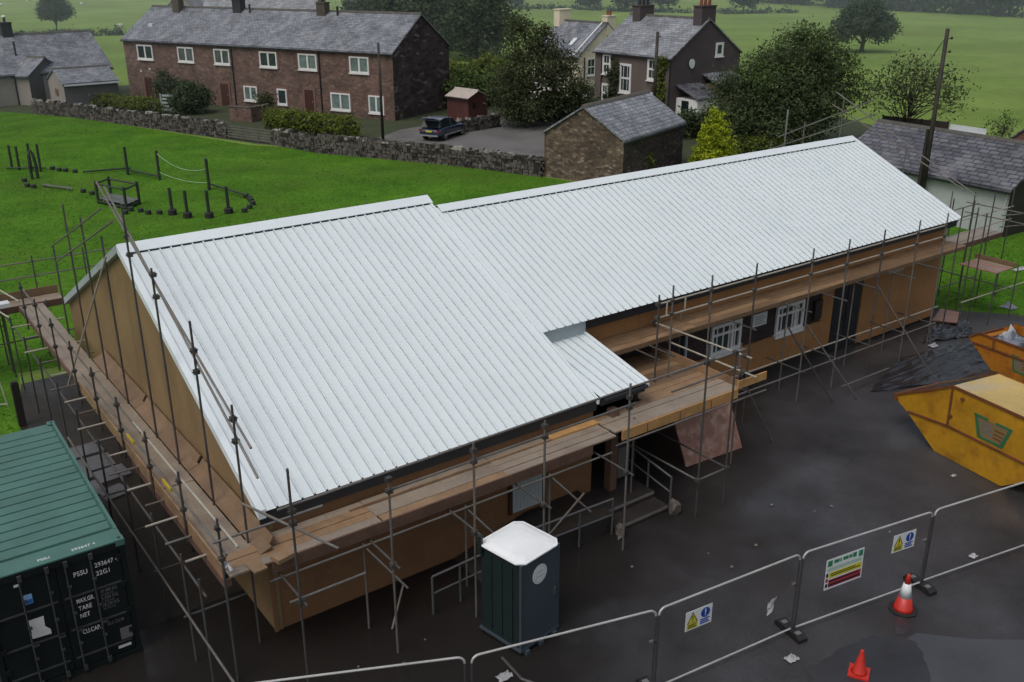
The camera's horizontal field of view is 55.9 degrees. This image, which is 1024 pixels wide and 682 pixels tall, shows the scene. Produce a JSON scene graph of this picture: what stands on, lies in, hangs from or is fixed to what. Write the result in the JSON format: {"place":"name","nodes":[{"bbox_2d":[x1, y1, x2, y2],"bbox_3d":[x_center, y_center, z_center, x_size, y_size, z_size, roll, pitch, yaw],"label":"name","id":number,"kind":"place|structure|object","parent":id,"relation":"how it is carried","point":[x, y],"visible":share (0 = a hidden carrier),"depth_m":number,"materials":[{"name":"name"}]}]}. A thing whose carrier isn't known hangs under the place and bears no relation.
{"place":"outdoors","nodes":[
{"label":"outdoors","id":0,"kind":"place"},
{"bbox_2d":[203,0,325,8],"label":"house","id":1,"kind":"structure","parent":0,"point":[297,4],"depth_m":129.89,"materials":[{"name":"stone"}]},
{"bbox_2d":[120,0,450,120],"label":"terraced house","id":2,"kind":"structure","parent":0,"point":[322,57],"depth_m":84.85,"materials":[{"name":"brown stone"}]},
{"bbox_2d":[136,44,154,60],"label":"window","id":3,"kind":"structure","parent":2,"relation":"in","point":[144,52],"depth_m":91.99,"materials":[{"name":"white plastic"}]},
{"bbox_2d":[177,47,194,63],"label":"window","id":4,"kind":"structure","parent":2,"relation":"in","point":[185,54],"depth_m":89.58,"materials":[{"name":"white plastic"}]},
{"bbox_2d":[213,49,230,65],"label":"window","id":5,"kind":"structure","parent":2,"relation":"in","point":[221,57],"depth_m":87.54,"materials":[{"name":"white plastic"}]},
{"bbox_2d":[218,81,231,105],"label":"door","id":6,"kind":"structure","parent":2,"relation":"in","point":[224,90],"depth_m":88.77,"materials":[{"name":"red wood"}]},
{"bbox_2d":[242,83,259,102],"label":"window","id":7,"kind":"structure","parent":2,"relation":"in","point":[247,89],"depth_m":87.31,"materials":[{"name":"white plastic"}]},
{"bbox_2d":[257,49,279,68],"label":"window","id":8,"kind":"structure","parent":2,"relation":"in","point":[267,58],"depth_m":85.02,"materials":[{"name":"white plastic"}]},
{"bbox_2d":[275,86,289,105],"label":"window","id":9,"kind":"structure","parent":2,"relation":"in","point":[283,92],"depth_m":85.60,"materials":[{"name":"white plastic"}]},
{"bbox_2d":[296,51,318,71],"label":"window","id":10,"kind":"structure","parent":2,"relation":"in","point":[306,60],"depth_m":83.03,"materials":[{"name":"white plastic"}]},
{"bbox_2d":[302,87,316,112],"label":"door","id":11,"kind":"structure","parent":2,"relation":"in","point":[309,97],"depth_m":84.27,"materials":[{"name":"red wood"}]},
{"bbox_2d":[328,90,352,111],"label":"window","id":12,"kind":"structure","parent":2,"relation":"in","point":[341,101],"depth_m":82.67,"materials":[{"name":"white plastic"}]},
{"bbox_2d":[347,54,370,74],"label":"window","id":13,"kind":"structure","parent":2,"relation":"in","point":[360,64],"depth_m":80.52,"materials":[{"name":"white plastic"}]},
{"bbox_2d":[366,92,386,114],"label":"window","id":14,"kind":"structure","parent":2,"relation":"in","point":[373,100],"depth_m":81.04,"materials":[{"name":"white plastic"}]},
{"bbox_2d":[0,85,871,173],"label":"garden ground","id":15,"kind":"structure","parent":0,"point":[372,128],"depth_m":78.98,"materials":[{"name":"plant"}]},
{"bbox_2d":[11,56,52,104],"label":"cottage wing","id":16,"kind":"structure","parent":15,"relation":"on","point":[29,82],"depth_m":89.67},
{"bbox_2d":[0,17,113,106],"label":"bungalow","id":17,"kind":"object","parent":15,"relation":"on","point":[70,48],"visible":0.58,"depth_m":92.24,"materials":[{"name":"grey stone"}]},
{"bbox_2d":[46,64,119,103],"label":"stone outbuilding","id":18,"kind":"structure","parent":15,"relation":"on","point":[76,84],"depth_m":86.80,"materials":[{"name":"grey stone"}]},
{"bbox_2d":[88,91,166,112],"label":"hedge","id":19,"kind":"object","parent":15,"relation":"on","point":[139,104],"visible":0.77,"depth_m":85.31,"materials":[{"name":"green plant"}]},
{"bbox_2d":[147,66,192,104],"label":"shrub","id":20,"kind":"object","parent":15,"relation":"on","point":[168,85],"visible":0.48,"depth_m":88.80,"materials":[{"name":"green plant"}]},
{"bbox_2d":[162,77,217,114],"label":"shrub","id":21,"kind":"object","parent":15,"relation":"on","point":[190,98],"visible":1,"depth_m":83.82,"materials":[{"name":"green plant"}]},
{"bbox_2d":[228,103,268,122],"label":"garden wall","id":22,"kind":"structure","parent":15,"relation":"on","point":[251,114],"depth_m":80.37,"materials":[{"name":"brick"}]},
{"bbox_2d":[227,123,272,142],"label":"field hurdle","id":23,"kind":"object","parent":15,"relation":"on","point":[243,133],"visible":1,"depth_m":71.47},
{"bbox_2d":[259,104,362,136],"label":"hedge","id":24,"kind":"object","parent":15,"relation":"on","point":[310,122],"visible":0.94,"depth_m":73.99,"materials":[{"name":"green plant"}]},
{"bbox_2d":[444,87,488,119],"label":"garden shed","id":25,"kind":"structure","parent":15,"relation":"on","point":[462,103],"depth_m":80.24,"materials":[{"name":"wood"}]},
{"bbox_2d":[439,63,511,107],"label":"shrub","id":26,"kind":"object","parent":15,"relation":"on","point":[471,80],"visible":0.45,"depth_m":86.68,"materials":[{"name":"green plant"}]},
{"bbox_2d":[482,7,599,130],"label":"blossom tree","id":27,"kind":"object","parent":15,"relation":"on","point":[537,92],"visible":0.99,"depth_m":75.88,"materials":[{"name":"green plant"}]},
{"bbox_2d":[532,8,616,87],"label":"cream house","id":28,"kind":"structure","parent":15,"relation":"on","point":[587,35],"depth_m":95.39,"materials":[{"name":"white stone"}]},
{"bbox_2d":[542,90,687,180],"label":"stone barn","id":29,"kind":"structure","parent":15,"relation":"on","point":[626,133],"depth_m":58.45,"materials":[{"name":"stone"}]},
{"bbox_2d":[592,0,743,115],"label":"roughcast house","id":30,"kind":"structure","parent":15,"relation":"on","point":[698,44],"depth_m":80.22,"materials":[{"name":"stone"}]},
{"bbox_2d":[599,55,622,98],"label":"climbing plant","id":31,"kind":"object","parent":30,"relation":"attached to","point":[611,91],"visible":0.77,"depth_m":82.91,"materials":[{"name":"green plant"}]},
{"bbox_2d":[618,63,631,93],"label":"sash window","id":32,"kind":"structure","parent":30,"relation":"in","point":[625,71],"depth_m":82.00,"materials":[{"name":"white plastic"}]},
{"bbox_2d":[648,54,670,107],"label":"climbing plant","id":33,"kind":"object","parent":30,"relation":"attached to","point":[660,96],"visible":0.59,"depth_m":78.53,"materials":[{"name":"green plant"}]},
{"bbox_2d":[677,104,722,138],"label":"shrub","id":34,"kind":"object","parent":15,"relation":"on","point":[691,118],"visible":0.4,"depth_m":72.20,"materials":[{"name":"green plant"}]},
{"bbox_2d":[687,104,737,162],"bbox_3d":[12.899,-12.621,60.874,4.243,4.614,3.323,-15,26,-33],"label":"golden conifer","id":35,"kind":"object","parent":15,"relation":"on","point":[712,144],"visible":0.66,"depth_m":60.25,"materials":[{"name":"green plant"}]},
{"bbox_2d":[731,133,787,153],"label":"hedge","id":36,"kind":"object","parent":15,"relation":"on","point":[741,147],"visible":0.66,"depth_m":66.39,"materials":[{"name":"green plant"}]},
{"bbox_2d":[695,16,875,151],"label":"bushy tree","id":37,"kind":"object","parent":15,"relation":"on","point":[756,83],"visible":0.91,"depth_m":66.95,"materials":[{"name":"green plant"}]},
{"bbox_2d":[841,49,980,122],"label":"sparse tree","id":38,"kind":"object","parent":15,"relation":"on","point":[910,98],"visible":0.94,"depth_m":70.13,"materials":[{"name":"green plant"}]},
{"bbox_2d":[882,115,949,128],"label":"timber fence","id":39,"kind":"object","parent":15,"relation":"on","point":[941,124],"visible":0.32,"depth_m":70.81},
{"bbox_2d":[379,118,559,162],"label":"gravel yard","id":40,"kind":"structure","parent":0,"point":[519,139],"depth_m":72.79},
{"bbox_2d":[377,43,384,139],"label":"utility pole","id":41,"kind":"object","parent":40,"relation":"on","point":[380,97],"visible":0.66,"depth_m":70.68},
{"bbox_2d":[419,116,464,140],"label":"parked car","id":42,"kind":"object","parent":40,"relation":"on","point":[443,127],"visible":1,"depth_m":71.60,"materials":[{"name":"blue paint"}]},
{"bbox_2d":[0,112,1023,435],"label":"playing field","id":43,"kind":"structure","parent":0,"point":[324,162],"depth_m":56.06,"materials":[{"name":"green plant"}]},
{"bbox_2d":[5,143,45,171],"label":"play posts","id":44,"kind":"object","parent":43,"relation":"on","point":[40,168],"visible":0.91,"depth_m":62.01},
{"bbox_2d":[94,176,140,209],"bbox_3d":[-21.768,-8.170,53.339,3.335,1.302,1.414,15,26,33],"label":"play equipment set","id":45,"kind":"object","parent":43,"relation":"on","point":[124,199],"visible":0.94,"depth_m":53.25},
{"bbox_2d":[82,147,160,179],"bbox_3d":[-24.063,-11.367,60.660,5.824,1.853,2.069,7,23,17],"label":"balance trail","id":46,"kind":"object","parent":43,"relation":"on","point":[126,167],"visible":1,"depth_m":60.34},
{"bbox_2d":[0,218,267,376],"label":"scaffold","id":47,"kind":"object","parent":43,"relation":"on","point":[49,296],"visible":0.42,"depth_m":31.69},
{"bbox_2d":[770,92,1023,330],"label":"scaffold","id":48,"kind":"object","parent":43,"relation":"on","point":[970,237],"visible":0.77,"depth_m":36.55,"materials":[{"name":"metal"}]},
{"bbox_2d":[917,28,952,188],"bbox_3d":[20.823,-10.679,48.427,1.050,9.559,0.529,3,22,8],"label":"utility pole","id":49,"kind":"object","parent":43,"relation":"on","point":[923,169],"visible":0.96,"depth_m":48.18,"materials":[{"name":"wood"}]},
{"bbox_2d":[858,119,1023,236],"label":"white outbuilding","id":50,"kind":"structure","parent":43,"relation":"on","point":[986,168],"depth_m":48.59,"materials":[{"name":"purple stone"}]},
{"bbox_2d":[0,0,1023,390],"bbox_3d":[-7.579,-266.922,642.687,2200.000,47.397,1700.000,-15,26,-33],"label":"field","id":51,"kind":"structure","parent":0,"point":[986,50],"depth_m":157.84,"materials":[{"name":"plant"}]},
{"bbox_2d":[31,0,76,30],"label":"round tree","id":52,"kind":"object","parent":51,"relation":"on","point":[55,11],"visible":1,"depth_m":178.59,"materials":[{"name":"green plant"}]},
{"bbox_2d":[13,24,125,35],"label":"field hedge","id":53,"kind":"object","parent":51,"relation":"on","point":[110,32],"visible":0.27,"depth_m":170.49,"materials":[{"name":"green plant"}]},
{"bbox_2d":[31,98,233,137],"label":"stone wall","id":54,"kind":"structure","parent":51,"relation":"on","point":[176,123],"depth_m":78.15,"materials":[{"name":"stone"}]},
{"bbox_2d":[332,0,399,10],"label":"tall tree","id":55,"kind":"object","parent":51,"relation":"on","point":[353,5],"visible":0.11,"depth_m":149.86,"materials":[{"name":"green plant"}]},
{"bbox_2d":[358,0,451,45],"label":"tall tree","id":56,"kind":"object","parent":51,"relation":"on","point":[426,8],"visible":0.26,"depth_m":128.43,"materials":[{"name":"green plant"}]},
{"bbox_2d":[270,128,544,176],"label":"stone wall","id":57,"kind":"structure","parent":51,"relation":"on","point":[443,154],"depth_m":64.27,"materials":[{"name":"stone"}]},
{"bbox_2d":[453,112,500,133],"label":"stone wall","id":58,"kind":"structure","parent":51,"relation":"on","point":[482,122],"depth_m":76.15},
{"bbox_2d":[449,49,508,81],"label":"shrub","id":59,"kind":"object","parent":51,"relation":"on","point":[480,63],"visible":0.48,"depth_m":102.52,"materials":[{"name":"green plant"}]},
{"bbox_2d":[431,0,527,60],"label":"tall tree","id":60,"kind":"object","parent":51,"relation":"on","point":[469,28],"visible":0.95,"depth_m":125.30,"materials":[{"name":"green plant"}]},
{"bbox_2d":[504,0,798,13],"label":"field hedge","id":61,"kind":"object","parent":51,"relation":"on","point":[664,10],"visible":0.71,"depth_m":237.66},
{"bbox_2d":[821,0,903,52],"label":"field oak","id":62,"kind":"object","parent":51,"relation":"on","point":[864,19],"visible":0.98,"depth_m":135.49,"materials":[{"name":"green plant"}]},
{"bbox_2d":[760,0,1023,17],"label":"woodland","id":63,"kind":"object","parent":51,"relation":"on","point":[998,9],"visible":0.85,"depth_m":230.87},
{"bbox_2d":[980,103,1021,137],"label":"shrub","id":64,"kind":"object","parent":51,"relation":"on","point":[1003,129],"visible":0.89,"depth_m":67.84,"materials":[{"name":"green plant"}]},
{"bbox_2d":[21,309,1023,629],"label":"muddy strip","id":65,"kind":"object","parent":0,"point":[147,595],"visible":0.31,"depth_m":23.05,"materials":[{"name":"soil"}]},
{"bbox_2d":[10,380,26,427],"bbox_3d":[-14.259,1.820,27.861,0.200,1.400,0.200,-15,26,-33],"label":"gate post","id":66,"kind":"object","parent":65,"relation":"on","point":[18,403],"visible":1,"depth_m":27.77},
{"bbox_2d":[0,420,143,681],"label":"shipping container","id":67,"kind":"object","parent":65,"relation":"on","point":[67,607],"visible":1,"depth_m":18.13,"materials":[{"name":"metal"}]},
{"bbox_2d":[0,567,74,681],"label":"door","id":68,"kind":"structure","parent":67,"relation":"in","point":[26,658],"depth_m":17.53,"materials":[{"name":"green paint"}]},
{"bbox_2d":[55,549,135,670],"bbox_3d":[-7.788,5.018,18.131,1.124,2.430,0.157,-15,26,-33],"label":"door","id":69,"kind":"structure","parent":67,"relation":"in","point":[101,643],"depth_m":18.12,"materials":[{"name":"green paint"}]},
{"bbox_2d":[70,442,104,459],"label":"paving slab","id":70,"kind":"structure","parent":65,"relation":"on","point":[90,448],"depth_m":26.60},
{"bbox_2d":[77,452,115,471],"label":"paving slab","id":71,"kind":"structure","parent":65,"relation":"on","point":[93,463],"depth_m":25.94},
{"bbox_2d":[93,463,131,484],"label":"paving slab","id":72,"kind":"structure","parent":65,"relation":"on","point":[108,471],"depth_m":25.34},
{"bbox_2d":[1,181,274,681],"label":"scaffold","id":73,"kind":"object","parent":65,"relation":"on","point":[197,517],"visible":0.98,"depth_m":21.04,"materials":[{"name":"metal"}]},
{"bbox_2d":[64,135,960,632],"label":"school building","id":74,"kind":"structure","parent":65,"relation":"on","point":[340,347],"depth_m":24.02,"materials":[{"name":"white metal"}]},
{"bbox_2d":[513,474,541,512],"bbox_3d":[0.351,3.220,22.448,0.860,1.500,0.066,-15,26,-33],"label":"window","id":75,"kind":"structure","parent":74,"relation":"in","point":[522,500],"depth_m":22.56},
{"bbox_2d":[709,318,742,357],"bbox_3d":[6.538,-0.056,29.389,1.460,1.070,0.140,-15,26,-33],"label":"window","id":76,"kind":"structure","parent":74,"relation":"in","point":[728,334],"depth_m":29.39,"materials":[{"name":"white plastic"}]},
{"bbox_2d":[773,298,805,339],"bbox_3d":[8.965,-0.717,31.042,1.480,1.070,0.140,-15,26,-33],"label":"window","id":77,"kind":"structure","parent":74,"relation":"in","point":[795,317],"depth_m":31.05,"materials":[{"name":"white plastic"}]},
{"bbox_2d":[826,285,848,350],"bbox_3d":[11.053,-0.780,32.696,0.730,2.220,0.090,-15,26,-33],"label":"door","id":78,"kind":"structure","parent":74,"relation":"in","point":[838,292],"depth_m":32.66,"materials":[{"name":"black plastic"}]},
{"bbox_2d":[841,281,862,345],"bbox_3d":[11.673,-0.949,33.119,0.730,2.220,0.090,-15,26,-33],"label":"door","id":79,"kind":"structure","parent":74,"relation":"in","point":[857,292],"depth_m":33.09,"materials":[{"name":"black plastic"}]},
{"bbox_2d":[61,317,1023,681],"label":"asphalt yard","id":80,"kind":"structure","parent":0,"point":[867,461],"depth_m":21.07,"materials":[{"name":"asphalt"}]},
{"bbox_2d":[258,656,465,681],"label":"site fence","id":81,"kind":"object","parent":80,"relation":"on","point":[371,668],"visible":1,"depth_m":15.67,"materials":[{"name":"metal"}]},
{"bbox_2d":[431,555,480,614],"bbox_3d":[-1.084,5.051,20.180,1.402,0.996,0.052,-15,26,-33],"label":"handrail","id":82,"kind":"object","parent":80,"relation":"on","point":[452,584],"visible":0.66,"depth_m":19.99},
{"bbox_2d":[212,357,715,681],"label":"scaffold","id":83,"kind":"object","parent":80,"relation":"on","point":[296,543],"visible":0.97,"depth_m":19.45,"materials":[{"name":"metal"}]},
{"bbox_2d":[477,521,559,655],"bbox_3d":[0.150,4.805,19.053,1.227,2.300,1.221,19,29,40],"label":"portable toilet","id":84,"kind":"object","parent":80,"relation":"on","point":[520,564],"visible":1,"depth_m":18.70,"materials":[{"name":"green plastic"}]},
{"bbox_2d":[523,546,557,647],"bbox_3d":[0.542,4.972,18.738,0.070,1.900,1.040,19,29,40],"label":"door","id":85,"kind":"structure","parent":84,"relation":"in","point":[540,575],"depth_m":18.73,"materials":[{"name":"plastic"}]},
{"bbox_2d":[454,490,610,581],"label":"ramp","id":86,"kind":"structure","parent":80,"relation":"on","point":[561,506],"depth_m":22.49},
{"bbox_2d":[471,610,656,681],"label":"site fence","id":87,"kind":"object","parent":80,"relation":"on","point":[653,641],"visible":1,"depth_m":16.64,"materials":[{"name":"metal"}]},
{"bbox_2d":[536,498,613,546],"bbox_3d":[1.132,4.378,21.728,3.072,1.076,0.052,-15,26,-33],"label":"handrail","id":88,"kind":"object","parent":80,"relation":"on","point":[579,527],"visible":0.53,"depth_m":22.01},
{"bbox_2d":[585,455,667,533],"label":"steps","id":89,"kind":"structure","parent":80,"relation":"on","point":[598,493],"depth_m":23.76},
{"bbox_2d":[629,444,672,509],"bbox_3d":[3.387,3.361,24.038,0.052,1.196,1.652,-15,26,-33],"label":"handrail","id":90,"kind":"object","parent":89,"relation":"attached to","point":[658,467],"visible":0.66,"depth_m":23.83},
{"bbox_2d":[594,310,773,516],"bbox_3d":[4.321,1.241,25.051,6.390,4.514,4.531,-15,26,-33],"label":"scaffold","id":91,"kind":"object","parent":80,"relation":"on","point":[663,401],"visible":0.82,"depth_m":24.37,"materials":[{"name":"metal"}]},
{"bbox_2d":[674,401,741,466],"bbox_3d":[5.319,2.482,26.183,2.165,1.340,0.546,-13,25,-30],"label":"metal sheet","id":92,"kind":"object","parent":91,"relation":"attached to","point":[715,432],"visible":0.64,"depth_m":26.16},
{"bbox_2d":[654,554,800,681],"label":"site fence","id":93,"kind":"object","parent":80,"relation":"on","point":[795,584],"visible":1,"depth_m":18.19,"materials":[{"name":"metal"}]},
{"bbox_2d":[685,603,712,631],"bbox_3d":[3.424,5.066,17.674,0.620,0.420,0.013,-12,25,-27],"label":"warning sign","id":94,"kind":"object","parent":93,"relation":"attached to","point":[698,617],"visible":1,"depth_m":17.67,"materials":[{"name":"multicoloured"}]},
{"bbox_2d":[598,213,965,423],"bbox_3d":[9.719,-0.766,29.570,17.240,4.894,3.156,-15,26,-33],"label":"scaffold","id":95,"kind":"object","parent":80,"relation":"on","point":[651,334],"visible":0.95,"depth_m":29.28,"materials":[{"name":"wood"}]},
{"bbox_2d":[774,617,807,644],"bbox_3d":[5.605,5.803,19.392,0.220,0.135,0.720,-10,24,-24],"label":"rubber block","id":96,"kind":"object","parent":80,"relation":"on","point":[797,635],"depth_m":19.27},
{"bbox_2d":[793,512,932,627],"bbox_3d":[7.237,4.672,19.775,3.559,1.890,0.110,-10,24,-24],"label":"site fence","id":97,"kind":"object","parent":80,"relation":"on","point":[926,540],"visible":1,"depth_m":19.65,"materials":[{"name":"metal"}]},
{"bbox_2d":[823,547,864,590],"bbox_3d":[6.670,4.577,19.367,1.001,0.749,0.010,-10,24,-24],"label":"warning sign","id":98,"kind":"object","parent":97,"relation":"attached to","point":[844,568],"visible":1,"depth_m":19.36,"materials":[{"name":"multicoloured"}]},
{"bbox_2d":[891,529,916,553],"bbox_3d":[8.103,4.139,19.935,0.620,0.420,0.013,-10,24,-24],"label":"warning sign","id":99,"kind":"object","parent":97,"relation":"attached to","point":[905,540],"visible":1,"depth_m":19.93,"materials":[{"name":"multicoloured"}]},
{"bbox_2d":[888,573,917,617],"bbox_3d":[8.142,5.183,19.934,0.554,0.880,0.554,13,25,29],"label":"traffic cone","id":100,"kind":"object","parent":80,"relation":"on","point":[902,605],"visible":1,"depth_m":19.89,"materials":[{"name":"plastic"}]},
{"bbox_2d":[903,573,936,596],"bbox_3d":[8.801,5.236,20.808,0.220,0.135,0.720,-10,24,-24],"label":"rubber block","id":101,"kind":"object","parent":80,"relation":"on","point":[927,588],"depth_m":20.67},
{"bbox_2d":[870,341,1003,391],"bbox_3d":[13.949,0.908,31.777,6.541,0.050,2.627,-10,24,-23],"label":"plastic sheet","id":102,"kind":"object","parent":80,"relation":"on","point":[956,362],"visible":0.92,"depth_m":31.83,"materials":[{"name":"plastic"}]},
{"bbox_2d":[921,320,972,342],"bbox_3d":[15.887,-0.342,34.879,1.509,0.080,3.307,13,25,30],"label":"plastic sheet","id":103,"kind":"object","parent":80,"relation":"on","point":[963,328],"visible":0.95,"depth_m":34.94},
{"bbox_2d":[932,308,960,322],"bbox_3d":[16.352,-0.918,36.179,0.814,0.050,1.471,14,25,31],"label":"board stack","id":104,"kind":"object","parent":103,"relation":"on","point":[951,316],"visible":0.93,"depth_m":36.11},
{"bbox_2d":[893,373,1023,485],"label":"skip","id":105,"kind":"object","parent":80,"relation":"on","point":[975,424],"visible":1,"depth_m":25.33,"materials":[{"name":"metal"}]},
{"bbox_2d":[922,481,1023,580],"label":"site fence","id":106,"kind":"object","parent":80,"relation":"on","point":[959,502],"visible":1,"depth_m":20.82,"materials":[{"name":"metal"}]},
{"bbox_2d":[968,324,1023,382],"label":"skip","id":107,"kind":"object","parent":80,"relation":"on","point":[1002,356],"visible":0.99,"depth_m":31.39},
{"bbox_2d":[907,633,1023,681],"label":"smooth asphalt apron","id":108,"kind":"object","parent":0,"point":[951,659],"visible":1,"depth_m":18.68,"materials":[{"name":"asphalt"}]},
{"bbox_2d":[810,635,930,681],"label":"tarmac patch","id":109,"kind":"object","parent":108,"relation":"on","point":[892,659],"visible":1,"depth_m":18.63,"materials":[{"name":"asphalt"}]},
{"bbox_2d":[807,660,845,680],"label":"damp patch","id":110,"kind":"object","parent":109,"relation":"on","point":[815,672],"visible":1,"depth_m":18.42,"materials":[{"name":"liquid"}]},
{"bbox_2d":[847,649,870,681],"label":"traffic cone","id":111,"kind":"object","parent":109,"relation":"on","point":[858,669],"visible":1,"depth_m":18.16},
{"bbox_2d":[935,234,1023,314],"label":"grass","id":112,"kind":"structure","parent":0,"point":[981,278],"depth_m":40.61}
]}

